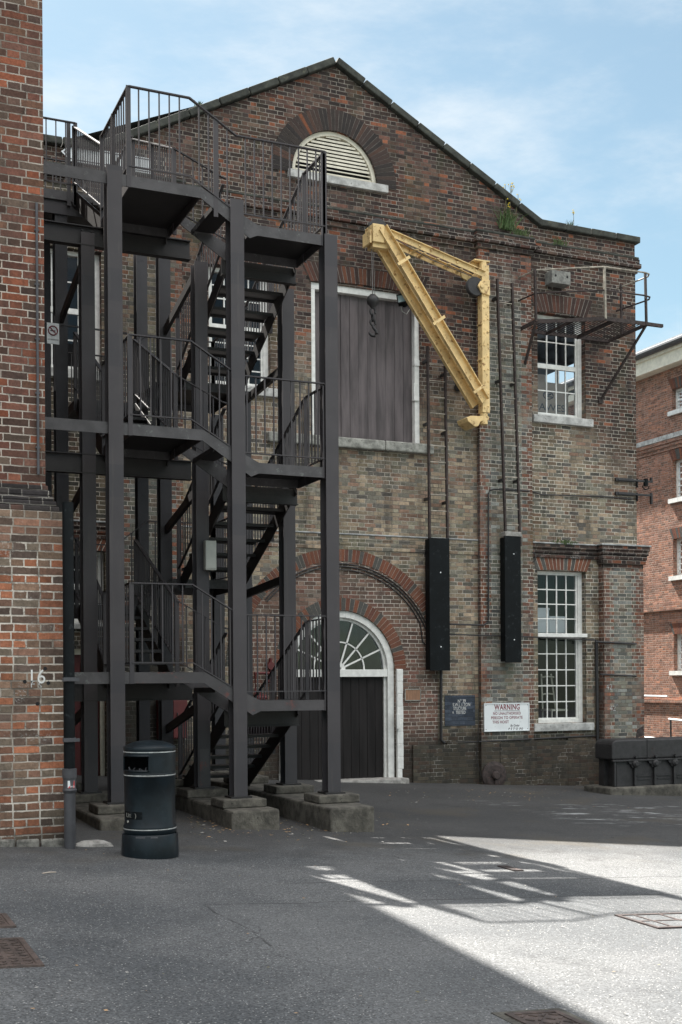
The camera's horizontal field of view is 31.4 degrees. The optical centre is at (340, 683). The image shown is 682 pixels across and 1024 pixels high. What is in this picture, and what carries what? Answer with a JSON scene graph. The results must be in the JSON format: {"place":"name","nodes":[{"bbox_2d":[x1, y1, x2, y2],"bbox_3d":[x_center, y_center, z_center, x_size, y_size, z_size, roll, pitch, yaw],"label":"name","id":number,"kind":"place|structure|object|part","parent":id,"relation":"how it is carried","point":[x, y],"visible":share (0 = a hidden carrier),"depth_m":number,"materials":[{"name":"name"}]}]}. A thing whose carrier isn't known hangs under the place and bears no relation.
{"place":"outdoors","nodes":[
{"label":"outdoors","id":0,"kind":"place"},
{"bbox_2d":[0,775,681,1023],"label":"ground","id":1,"kind":"structure","parent":0,"point":[502,938],"depth_m":8.66,"materials":[{"name":"grey asphalt"}]},
{"bbox_2d":[0,913,15,927],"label":"manhole cover","id":2,"kind":"object","parent":1,"relation":"on","point":[6,921],"visible":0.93,"depth_m":7.85,"materials":[{"name":"brown metal"}]},
{"bbox_2d":[0,937,43,968],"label":"manhole cover","id":3,"kind":"object","parent":1,"relation":"on","point":[17,952],"visible":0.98,"depth_m":6.93,"materials":[{"name":"brown metal"}]},
{"bbox_2d":[0,0,63,846],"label":"building","id":4,"kind":"structure","parent":1,"relation":"on","point":[31,708],"depth_m":11.64,"materials":[{"name":"brick"}]},
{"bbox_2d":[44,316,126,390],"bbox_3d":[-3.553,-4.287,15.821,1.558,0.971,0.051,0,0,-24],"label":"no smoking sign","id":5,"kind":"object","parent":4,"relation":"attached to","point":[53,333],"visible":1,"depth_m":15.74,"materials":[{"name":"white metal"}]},
{"bbox_2d":[62,502,79,848],"bbox_3d":[-2.589,-0.051,11.586,0.154,3.350,0.144,0,0,-24],"label":"downpipe","id":6,"kind":"object","parent":1,"relation":"on","point":[69,769],"visible":0.98,"depth_m":11.54,"materials":[{"name":"grey metal"}]},
{"bbox_2d":[76,840,112,846],"bbox_3d":[-2.423,1.572,11.854,0.415,0.085,0.260,0,0,-24],"label":"concrete lump","id":7,"kind":"object","parent":1,"relation":"on","point":[93,843],"visible":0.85,"depth_m":11.78,"materials":[{"name":"grey concrete"}]},
{"bbox_2d":[76,781,124,830],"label":"concrete plinth","id":8,"kind":"structure","parent":1,"relation":"on","point":[94,811],"depth_m":13.57,"materials":[{"name":"grey concrete"}]},
{"bbox_2d":[121,740,178,858],"bbox_3d":[-1.790,1.074,11.363,0.534,1.088,0.534,0,0,-24],"label":"litter bin","id":9,"kind":"object","parent":1,"relation":"on","point":[150,825],"visible":1,"depth_m":11.16,"materials":[{"name":"black metal"}]},
{"bbox_2d":[43,85,344,804],"bbox_3d":[-3.010,-3.051,16.087,4.546,9.394,4.770,0,0,-24],"label":"steel fire stair","id":10,"kind":"object","parent":1,"relation":"on","point":[136,212],"visible":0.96,"depth_m":15.14,"materials":[{"name":"metal"}]},
{"bbox_2d":[203,540,215,579],"bbox_3d":[-1.677,-1.581,15.627,0.168,0.507,0.104,0,0,-24],"label":"junction box","id":11,"kind":"object","parent":10,"relation":"attached to","point":[209,549],"visible":1,"depth_m":15.58,"materials":[{"name":"grey paint"}]},
{"bbox_2d":[175,777,278,829],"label":"concrete plinth","id":12,"kind":"structure","parent":1,"relation":"on","point":[214,805],"depth_m":14.22,"materials":[{"name":"grey concrete"}]},
{"bbox_2d":[192,770,373,831],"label":"concrete plinth","id":13,"kind":"structure","parent":1,"relation":"on","point":[303,803],"depth_m":14.71,"materials":[{"name":"grey concrete"}]},
{"bbox_2d":[13,788,659,1015],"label":"fallen leaves","id":14,"kind":"object","parent":1,"relation":"on","point":[296,840],"visible":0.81,"depth_m":13.33,"materials":[{"name":"brown plant"}]},
{"bbox_2d":[43,57,650,785],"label":"brick warehouse","id":15,"kind":"structure","parent":1,"relation":"on","point":[397,167],"depth_m":23.34,"materials":[{"name":"brick"}]},
{"bbox_2d":[50,249,99,378],"bbox_3d":[-4.677,-6.284,20.698,1.429,2.223,0.340,0,0,-24],"label":"window","id":16,"kind":"structure","parent":15,"relation":"in","point":[70,254],"depth_m":20.95,"materials":[{"name":"white paint"}]},
{"bbox_2d":[74,552,103,628],"bbox_3d":[-4.617,-1.593,20.711,1.438,1.340,0.340,0,0,-24],"label":"window","id":17,"kind":"structure","parent":15,"relation":"in","point":[76,623],"depth_m":20.96,"materials":[{"name":"white paint"}]},
{"bbox_2d":[74,649,104,775],"bbox_3d":[-4.639,0.521,20.793,1.158,2.226,0.140,0,0,-24],"label":"back door","id":18,"kind":"structure","parent":15,"relation":"in","point":[77,652],"depth_m":20.93,"materials":[{"name":"red paint"}]},
{"bbox_2d":[61,147,148,173],"bbox_3d":[-4.013,-9.016,20.880,1.600,0.270,0.040,0,0,-24],"label":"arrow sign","id":19,"kind":"object","parent":15,"relation":"attached to","point":[63,151],"visible":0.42,"depth_m":20.72,"materials":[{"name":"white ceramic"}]},
{"bbox_2d":[156,700,187,738],"bbox_3d":[-2.930,0.621,21.091,0.509,0.677,0.247,0,0,-24],"label":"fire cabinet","id":20,"kind":"object","parent":15,"relation":"attached to","point":[179,706],"visible":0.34,"depth_m":21.06,"materials":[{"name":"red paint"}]},
{"bbox_3d":[-2.893,0.620,21.006,0.469,0.637,0.062,0,0,-24],"label":"door","id":21,"kind":"part","parent":20,"relation":"part of","materials":[{"name":"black metal"}]},
{"bbox_2d":[208,267,277,397],"bbox_3d":[-1.851,-6.334,21.927,1.447,2.280,0.340,0,0,-24],"label":"window","id":22,"kind":"structure","parent":15,"relation":"in","point":[263,359],"depth_m":22.10,"materials":[{"name":"white paint"}]},
{"bbox_2d":[254,658,274,699],"bbox_3d":[-1.380,-0.072,21.844,0.419,0.767,0.216,0,0,-24],"label":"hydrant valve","id":23,"kind":"object","parent":15,"relation":"attached to","point":[270,664],"visible":0.48,"depth_m":21.86,"materials":[{"name":"red metal"}]},
{"bbox_2d":[315,291,358,437],"bbox_3d":[-0.099,-5.945,22.769,0.927,2.717,0.050,0,0,-24],"label":"loft door","id":24,"kind":"structure","parent":15,"relation":"in","point":[348,382],"depth_m":22.83,"materials":[{"name":"grey wood"}]},
{"bbox_2d":[279,611,403,779],"bbox_3d":[-0.010,0.257,22.654,2.517,3.232,0.340,0,0,-24],"label":"arched doorway","id":25,"kind":"structure","parent":15,"relation":"in","point":[366,695],"depth_m":22.92,"materials":[{"name":"white paint"}]},
{"bbox_2d":[358,297,411,442],"bbox_3d":[0.843,-5.951,23.186,1.132,2.717,0.037,0,0,-24],"label":"loft door","id":26,"kind":"structure","parent":15,"relation":"in","point":[384,360],"depth_m":23.18,"materials":[{"name":"grey wood"}]},
{"bbox_2d":[404,689,420,700],"bbox_3d":[1.368,0.220,23.186,0.344,0.229,0.033,0,0,-24],"label":"wall plaque","id":27,"kind":"object","parent":15,"relation":"attached to","point":[412,694],"depth_m":23.18,"materials":[{"name":"stone"}]},
{"bbox_2d":[363,218,489,429],"bbox_3d":[1.639,-6.759,22.935,2.592,3.703,0.577,0,0,-24],"label":"jib crane","id":28,"kind":"object","parent":15,"relation":"attached to","point":[380,237],"visible":1,"depth_m":22.96,"materials":[{"name":"beige paint"}]},
{"bbox_2d":[396,294,411,313],"bbox_3d":[1.184,-7.200,23.017,0.290,0.356,0.382,0,0,-1],"label":"floodlight","id":29,"kind":"object","parent":28,"relation":"attached to","point":[401,301],"visible":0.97,"depth_m":22.89,"materials":[{"name":"black paint"}]},
{"bbox_2d":[422,346,448,538],"bbox_3d":[1.819,-4.496,23.299,0.456,3.876,0.200,0,0,-24],"label":"wall ladder","id":30,"kind":"object","parent":15,"relation":"attached to","point":[427,423],"depth_m":23.22,"materials":[{"name":"metal"}]},
{"bbox_2d":[425,538,449,670],"bbox_3d":[1.853,-1.509,23.246,0.432,2.535,0.190,0,0,-24],"label":"ladder guard","id":31,"kind":"object","parent":30,"relation":"attached to","point":[437,588],"visible":1,"depth_m":23.17,"materials":[{"name":"black paint"}]},
{"bbox_2d":[481,761,505,784],"bbox_3d":[3.006,1.796,23.705,0.540,0.540,0.170,0,0,-24],"label":"round drain stone","id":32,"kind":"object","parent":15,"relation":"attached to","point":[493,772],"visible":0.92,"depth_m":23.66,"materials":[{"name":"stone"}]},
{"bbox_2d":[492,278,521,545],"bbox_3d":[3.254,-5.285,23.833,0.521,5.212,0.210,0,0,-24],"label":"wall ladder","id":33,"kind":"object","parent":15,"relation":"attached to","point":[513,383],"depth_m":23.76,"materials":[{"name":"metal"}]},
{"bbox_2d":[500,531,520,662],"bbox_3d":[3.334,-1.686,23.792,0.374,2.556,0.190,0,0,-24],"label":"ladder guard","id":34,"kind":"object","parent":33,"relation":"attached to","point":[510,579],"visible":1,"depth_m":23.71,"materials":[{"name":"black paint"}]},
{"bbox_2d":[484,703,529,731],"bbox_3d":[3.263,0.663,23.900,1.031,0.556,0.037,0,0,-24],"label":"warning sign","id":35,"kind":"object","parent":15,"relation":"attached to","point":[506,716],"visible":1,"depth_m":23.89,"materials":[{"name":"white metal"}]},
{"bbox_2d":[490,183,525,230],"bbox_3d":[3.349,-9.440,23.959,0.887,0.953,0.284,0,0,-24],"label":"weed clump","id":36,"kind":"object","parent":15,"relation":"attached to","point":[507,222],"visible":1,"depth_m":23.97,"materials":[{"name":"green plant"}]},
{"bbox_2d":[510,228,533,236],"bbox_3d":[3.591,-8.947,24.052,0.565,0.234,0.159,0,0,-24],"label":"moss tuft","id":37,"kind":"object","parent":15,"relation":"on","point":[519,232],"visible":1,"depth_m":24.05,"materials":[{"name":"green plant"}]},
{"bbox_2d":[538,619,549,632],"bbox_3d":[4.016,-1.180,25.041,0.440,0.280,0.400,0,0,-24],"label":"storage box","id":38,"kind":"object","parent":15,"relation":"on","point":[541,625],"visible":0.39,"depth_m":24.88,"materials":[{"name":"white cardboard"}]},
{"bbox_2d":[538,608,549,617],"bbox_3d":[4.035,-1.448,25.050,0.380,0.200,0.400,0,0,-24],"label":"storage box","id":39,"kind":"object","parent":38,"relation":"on","point":[541,612],"visible":0.39,"depth_m":24.89,"materials":[{"name":"white"}]},
{"bbox_2d":[538,374,567,414],"bbox_3d":[3.896,-5.723,24.994,1.618,1.370,0.394,0,0,-24],"label":"bicycle carton","id":40,"kind":"object","parent":15,"relation":"in","point":[550,399],"visible":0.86,"depth_m":25.00,"materials":[{"name":"grey cardboard"}]},
{"bbox_2d":[540,674,567,717],"bbox_3d":[4.418,0.525,25.319,0.400,1.453,0.518,0,0,-24],"label":"ladderback chair","id":41,"kind":"object","parent":15,"relation":"in","point":[553,694],"visible":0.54,"depth_m":25.43,"materials":[{"name":"beige paint"}]},
{"bbox_2d":[549,616,564,632],"bbox_3d":[4.397,-1.212,25.207,0.420,0.340,0.400,0,0,-24],"label":"storage box","id":42,"kind":"object","parent":15,"relation":"on","point":[560,625],"visible":0.5,"depth_m":25.03,"materials":[{"name":"white cardboard"}]},
{"bbox_2d":[545,270,570,288],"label":"junction box","id":43,"kind":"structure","parent":15,"relation":"attached to","point":[557,279],"depth_m":24.31,"materials":[{"name":"grey metal"}]},
{"bbox_2d":[553,237,568,246],"bbox_3d":[4.460,-8.915,24.462,0.465,0.196,0.127,0,0,-24],"label":"moss tuft","id":44,"kind":"object","parent":15,"relation":"on","point":[560,242],"visible":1,"depth_m":24.45,"materials":[{"name":"green plant"}]},
{"bbox_2d":[532,315,593,427],"bbox_3d":[4.435,-6.344,24.660,1.429,2.223,0.340,0,0,-24],"label":"window","id":45,"kind":"structure","parent":15,"relation":"in","point":[548,418],"depth_m":24.75,"materials":[{"name":"white paint"}]},
{"bbox_2d":[534,571,593,731],"bbox_3d":[4.443,-0.655,24.647,1.438,3.233,0.340,0,0,-24],"label":"window","id":46,"kind":"structure","parent":15,"relation":"in","point":[558,723],"depth_m":24.80,"materials":[{"name":"white paint"}]},
{"bbox_2d":[553,538,576,544],"bbox_3d":[4.514,-2.854,24.443,0.606,0.135,0.165,0,0,-24],"label":"moss tuft","id":47,"kind":"object","parent":15,"relation":"on","point":[564,541],"visible":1,"depth_m":24.43,"materials":[{"name":"green plant"}]},
{"bbox_2d":[557,371,573,395],"bbox_3d":[4.986,-6.577,27.976,0.040,1.263,3.220,0,0,-24],"label":"side window","id":48,"kind":"structure","parent":15,"relation":"in","point":[572,391],"depth_m":27.92,"materials":[{"name":"white paint"}]},
{"bbox_2d":[518,266,662,403],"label":"escape platform","id":49,"kind":"structure","parent":15,"relation":"attached to","point":[643,325],"depth_m":23.87,"materials":[{"name":"metal"}]},
{"bbox_2d":[615,477,652,489],"bbox_3d":[6.091,-4.172,25.233,0.917,0.269,0.100,0,0,-24],"label":"cable bracket","id":50,"kind":"object","parent":15,"relation":"attached to","point":[645,482],"visible":1,"depth_m":25.25,"materials":[{"name":"black metal"}]},
{"bbox_2d":[615,491,652,503],"bbox_3d":[6.088,-3.864,25.238,0.917,0.230,0.075,0,0,-24],"label":"cable bracket","id":51,"kind":"object","parent":15,"relation":"attached to","point":[650,495],"visible":1,"depth_m":25.23,"materials":[{"name":"black metal"}]},
{"bbox_2d":[497,865,523,870],"bbox_3d":[1.629,1.792,11.665,0.108,0.052,0.305,0,0,-24],"label":"drain grate","id":52,"kind":"object","parent":1,"relation":"on","point":[507,867],"visible":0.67,"depth_m":11.65,"materials":[{"name":"metal"}]},
{"bbox_2d":[491,1008,593,1023],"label":"manhole cover","id":53,"kind":"object","parent":1,"relation":"on","point":[550,1016],"visible":0.98,"depth_m":6.12,"materials":[{"name":"metal"}]},
{"bbox_2d":[559,333,681,736],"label":"warehouse","id":54,"kind":"structure","parent":1,"relation":"on","point":[659,420],"depth_m":41.71,"materials":[{"name":"red brick"}]},
{"bbox_2d":[667,375,681,416],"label":"window","id":55,"kind":"structure","parent":54,"relation":"in","point":[676,382],"depth_m":41.08,"materials":[{"name":"white paint"}]},
{"bbox_2d":[668,447,681,503],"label":"window","id":56,"kind":"structure","parent":54,"relation":"in","point":[675,454],"depth_m":41.15,"materials":[{"name":"white paint"}]},
{"bbox_2d":[668,527,681,580],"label":"window","id":57,"kind":"structure","parent":54,"relation":"in","point":[675,532],"depth_m":41.15,"materials":[{"name":"white paint"}]},
{"bbox_2d":[669,623,681,674],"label":"window","id":58,"kind":"structure","parent":54,"relation":"in","point":[676,628],"depth_m":41.16,"materials":[{"name":"white paint"}]},
{"bbox_2d":[584,736,681,795],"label":"iron tank","id":59,"kind":"object","parent":1,"relation":"on","point":[649,766],"visible":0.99,"depth_m":22.98,"materials":[{"name":"metal"}]},
{"bbox_2d":[614,912,681,928],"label":"drain grate","id":60,"kind":"object","parent":1,"relation":"on","point":[672,920],"visible":0.78,"depth_m":9.19,"materials":[{"name":"metal"}]},
{"bbox_2d":[644,695,681,737],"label":"ramp handrail","id":61,"kind":"object","parent":1,"relation":"on","point":[671,719],"visible":0.21,"depth_m":39.51,"materials":[{"name":"white metal"}]},
{"bbox_2d":[42,0,681,382],"label":"sky","id":62,"kind":"structure","parent":0,"point":[576,105],"materials":[{"name":"blue"}]},
{"bbox_2d":[636,726,643,737],"bbox_3d":[5.741,0.938,23.324,0.165,0.227,0.020,0,0,-24],"label":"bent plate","id":63,"kind":"object","parent":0,"point":[640,732],"visible":1,"depth_m":23.32,"materials":[{"name":"metal"}]}
]}

